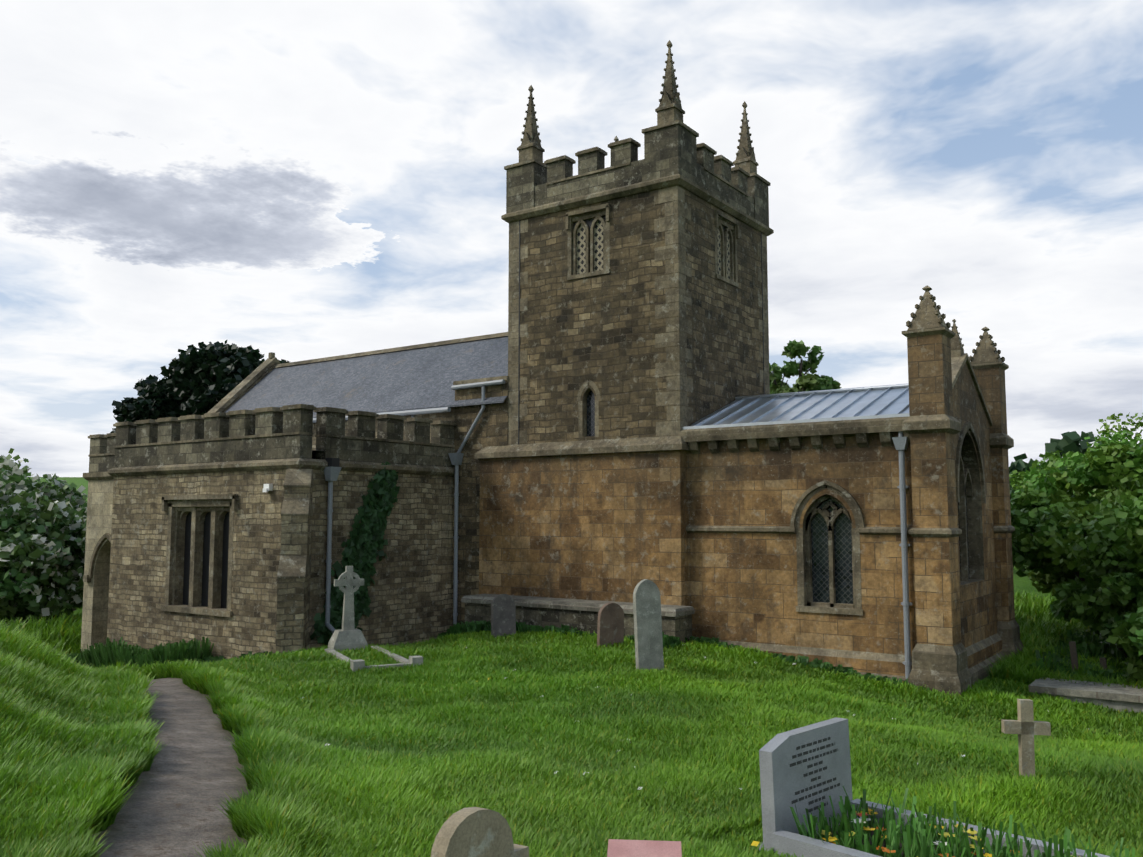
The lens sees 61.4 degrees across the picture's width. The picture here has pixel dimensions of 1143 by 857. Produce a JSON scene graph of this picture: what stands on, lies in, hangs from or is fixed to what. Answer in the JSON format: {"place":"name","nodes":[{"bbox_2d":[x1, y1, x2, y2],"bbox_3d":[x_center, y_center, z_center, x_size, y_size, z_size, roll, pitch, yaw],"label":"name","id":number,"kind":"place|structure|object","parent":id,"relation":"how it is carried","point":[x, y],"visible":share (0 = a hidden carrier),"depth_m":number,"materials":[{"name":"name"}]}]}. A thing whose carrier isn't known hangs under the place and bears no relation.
{"place":"outdoors","nodes":[
{"label":"outdoors","id":0,"kind":"place"},
{"bbox_2d":[88,678,254,856],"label":"foot path","id":1,"kind":"structure","parent":0,"point":[191,780],"depth_m":7.25,"materials":[{"name":"grey concrete"}]},
{"bbox_2d":[2,477,1055,679],"bbox_3d":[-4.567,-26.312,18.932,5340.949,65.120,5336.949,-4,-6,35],"label":"hillside","id":2,"kind":"structure","parent":0,"point":[1022,584],"depth_m":39.42,"materials":[{"name":"green plant"}]},
{"bbox_2d":[0,465,83,625],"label":"hawthorn bush leaves","id":3,"kind":"object","parent":2,"relation":"on","point":[41,575],"depth_m":28.46,"materials":[{"name":"green plant"}]},
{"bbox_2d":[0,448,87,510],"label":"hawthorn bush leaves","id":4,"kind":"object","parent":2,"relation":"on","point":[59,490],"visible":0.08,"depth_m":34.70,"materials":[{"name":"green plant"}]},
{"bbox_2d":[66,503,86,567],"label":"hawthorn bush leaves","id":5,"kind":"object","parent":2,"relation":"on","point":[80,553],"depth_m":30.08,"materials":[{"name":"green plant"}]},
{"bbox_2d":[110,340,290,432],"bbox_3d":[-15.094,-0.103,41.517,8.068,7.561,8.013,-1,-5,12],"label":"yew tree","id":6,"kind":"object","parent":2,"relation":"on","point":[203,379],"visible":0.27,"depth_m":39.58,"materials":[{"name":"green plant"}]},
{"bbox_2d":[81,404,455,658],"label":"aisle walls","id":7,"kind":"structure","parent":2,"relation":"on","point":[227,534],"depth_m":20.76,"materials":[{"name":"stone"}]},
{"bbox_2d":[310,461,399,644],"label":"ivy leaves","id":8,"kind":"object","parent":7,"relation":"attached to","point":[365,542],"visible":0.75,"depth_m":20.03,"materials":[{"name":"green plant"}]},
{"bbox_2d":[207,332,508,626],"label":"nave walls","id":9,"kind":"structure","parent":2,"relation":"on","point":[462,383],"depth_m":24.30,"materials":[{"name":"stone"}]},
{"bbox_2d":[325,566,422,671],"bbox_3d":[-3.548,3.399,16.553,1.130,1.940,2.930,3,-6,-27],"label":"cross grave monument","id":10,"kind":"object","parent":2,"relation":"on","point":[348,635],"visible":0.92,"depth_m":17.48,"materials":[{"name":"grey stone"}]},
{"bbox_2d":[431,807,528,856],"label":"headstone","id":11,"kind":"object","parent":2,"relation":"on","point":[473,832],"visible":1,"depth_m":4.22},
{"bbox_2d":[491,594,515,636],"bbox_3d":[-1.364,3.918,19.227,0.549,1.211,0.277,3,-6,-29],"label":"leaning headstone","id":12,"kind":"object","parent":2,"relation":"on","point":[503,614],"visible":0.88,"depth_m":19.23,"materials":[{"name":"grey stone"}]},
{"bbox_2d":[461,594,694,642],"bbox_3d":[-0.017,4.222,19.741,5.330,1.360,0.740,-4,-6,35],"label":"stone bench","id":13,"kind":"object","parent":2,"relation":"on","point":[580,614],"depth_m":19.45,"materials":[{"name":"stone"}]},
{"bbox_2d":[64,620,1140,691],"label":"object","id":14,"kind":"object","parent":2,"relation":"on","point":[113,652],"visible":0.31,"depth_m":19.39,"materials":[{"name":"green plant"}]},
{"bbox_2d":[597,602,623,646],"bbox_3d":[0.718,3.777,17.672,0.520,1.153,0.150,3,-6,-30],"label":"headstone","id":15,"kind":"object","parent":2,"relation":"on","point":[610,625],"visible":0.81,"depth_m":17.63,"materials":[{"name":"stone"}]},
{"bbox_2d":[474,40,773,605],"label":"tower walls","id":16,"kind":"structure","parent":2,"relation":"on","point":[638,332],"depth_m":20.56,"materials":[{"name":"stone"}]},
{"bbox_2d":[607,839,681,856],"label":"pink granite marker","id":17,"kind":"object","parent":2,"relation":"on","point":[633,848],"visible":1,"depth_m":5.50,"materials":[{"name":"pink stone"}]},
{"bbox_2d":[633,579,663,670],"bbox_3d":[1.253,3.360,15.623,0.500,1.808,0.163,2,-6,-25],"label":"tall headstone","id":18,"kind":"object","parent":2,"relation":"on","point":[647,625],"visible":0.88,"depth_m":15.59,"materials":[{"name":"grey stone"}]},
{"bbox_2d":[680,285,1023,696],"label":"chancel walls","id":19,"kind":"structure","parent":2,"relation":"on","point":[865,530],"depth_m":17.76,"materials":[{"name":"stone"}]},
{"bbox_2d":[758,717,1109,856],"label":"granite grave","id":20,"kind":"object","parent":2,"relation":"on","point":[808,767],"visible":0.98,"depth_m":6.51,"materials":[{"name":"grey stone"}]},
{"bbox_2d":[790,786,1142,856],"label":"grave flowers","id":21,"kind":"object","parent":20,"relation":"on","point":[931,833],"visible":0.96,"depth_m":6.12,"materials":[{"name":"green plant"}]},
{"bbox_2d":[1001,699,1050,777],"bbox_3d":[4.112,2.923,8.671,0.403,0.932,0.300,0,-5,5],"label":"stone cross","id":22,"kind":"object","parent":2,"relation":"on","point":[1025,727],"visible":0.46,"depth_m":8.67,"materials":[{"name":"beige stone"}]},
{"bbox_2d":[1069,642,1078,671],"bbox_3d":[9.243,4.445,17.645,0.155,1.056,0.117,-4,-6,35],"label":"wood post","id":23,"kind":"object","parent":2,"relation":"on","point":[1073,653],"visible":0.47,"depth_m":17.64,"materials":[{"name":"brown wood"}]},
{"bbox_2d":[1009,412,1142,496],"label":"tree leaves","id":24,"kind":"object","parent":2,"relation":"on","point":[1125,433],"visible":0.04,"depth_m":34.98,"materials":[{"name":"green plant"}]},
{"bbox_2d":[1009,431,1142,501],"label":"tree leaves","id":25,"kind":"object","parent":2,"relation":"on","point":[1069,441],"visible":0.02,"depth_m":43.20,"materials":[{"name":"green plant"}]},
{"bbox_2d":[1011,437,1140,504],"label":"tree leaves","id":26,"kind":"object","parent":2,"relation":"on","point":[1057,480],"depth_m":24.58,"materials":[{"name":"green plant"}]},
{"bbox_2d":[1010,442,1142,595],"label":"tree leaves","id":27,"kind":"object","parent":2,"relation":"on","point":[1034,515],"depth_m":22.57,"materials":[{"name":"green plant"}]},
{"bbox_2d":[1023,433,1142,496],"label":"tree leaves","id":28,"kind":"object","parent":2,"relation":"on","point":[1051,458],"visible":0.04,"depth_m":30.09,"materials":[{"name":"green plant"}]},
{"bbox_2d":[1029,678,1142,712],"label":"ledger tomb","id":29,"kind":"object","parent":2,"relation":"on","point":[1115,697],"visible":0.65,"depth_m":15.88,"materials":[{"name":"stone"}]},
{"bbox_2d":[1042,482,1142,588],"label":"tree leaves","id":30,"kind":"object","parent":2,"relation":"on","point":[1105,545],"depth_m":19.36,"materials":[{"name":"green plant"}]},
{"bbox_2d":[1050,554,1142,659],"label":"shrub leaves","id":31,"kind":"object","parent":2,"relation":"on","point":[1105,605],"depth_m":18.93,"materials":[{"name":"green plant"}]},
{"bbox_2d":[1099,658,1106,669],"bbox_3d":[9.897,4.638,17.847,0.139,0.756,0.106,-4,-6,35],"label":"wood post","id":32,"kind":"object","parent":2,"relation":"on","point":[1103,662],"visible":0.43,"depth_m":17.84,"materials":[{"name":"brown wood"}]},
{"bbox_2d":[1106,601,1142,685],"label":"shrub leaves","id":33,"kind":"object","parent":2,"relation":"on","point":[1129,638],"visible":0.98,"depth_m":16.34,"materials":[{"name":"green plant"}]},
{"bbox_2d":[0,589,1142,856],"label":"grass","id":34,"kind":"structure","parent":0,"point":[338,757],"depth_m":9.60,"materials":[{"name":"green plant"}]},
{"bbox_2d":[0,0,1142,476],"label":"sky","id":35,"kind":"structure","parent":0,"point":[293,180],"materials":[{"name":"white"}]},
{"bbox_2d":[253,637,1048,846],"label":"daisy flowers","id":36,"kind":"object","parent":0,"point":[755,843],"visible":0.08,"depth_m":8.36,"materials":[{"name":"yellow plant"}]},
{"bbox_2d":[769,340,841,393],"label":"birch tree","id":37,"kind":"object","parent":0,"point":[807,381],"depth_m":42.94,"materials":[{"name":"green plant"}]},
{"bbox_2d":[1090,626,1116,667],"bbox_3d":[13.065,4.537,17.830,6.598,2.022,5.357,-4,-6,35],"label":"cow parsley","id":38,"kind":"object","parent":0,"point":[1101,644],"depth_m":19.17,"materials":[{"name":"green plant"}]}
]}

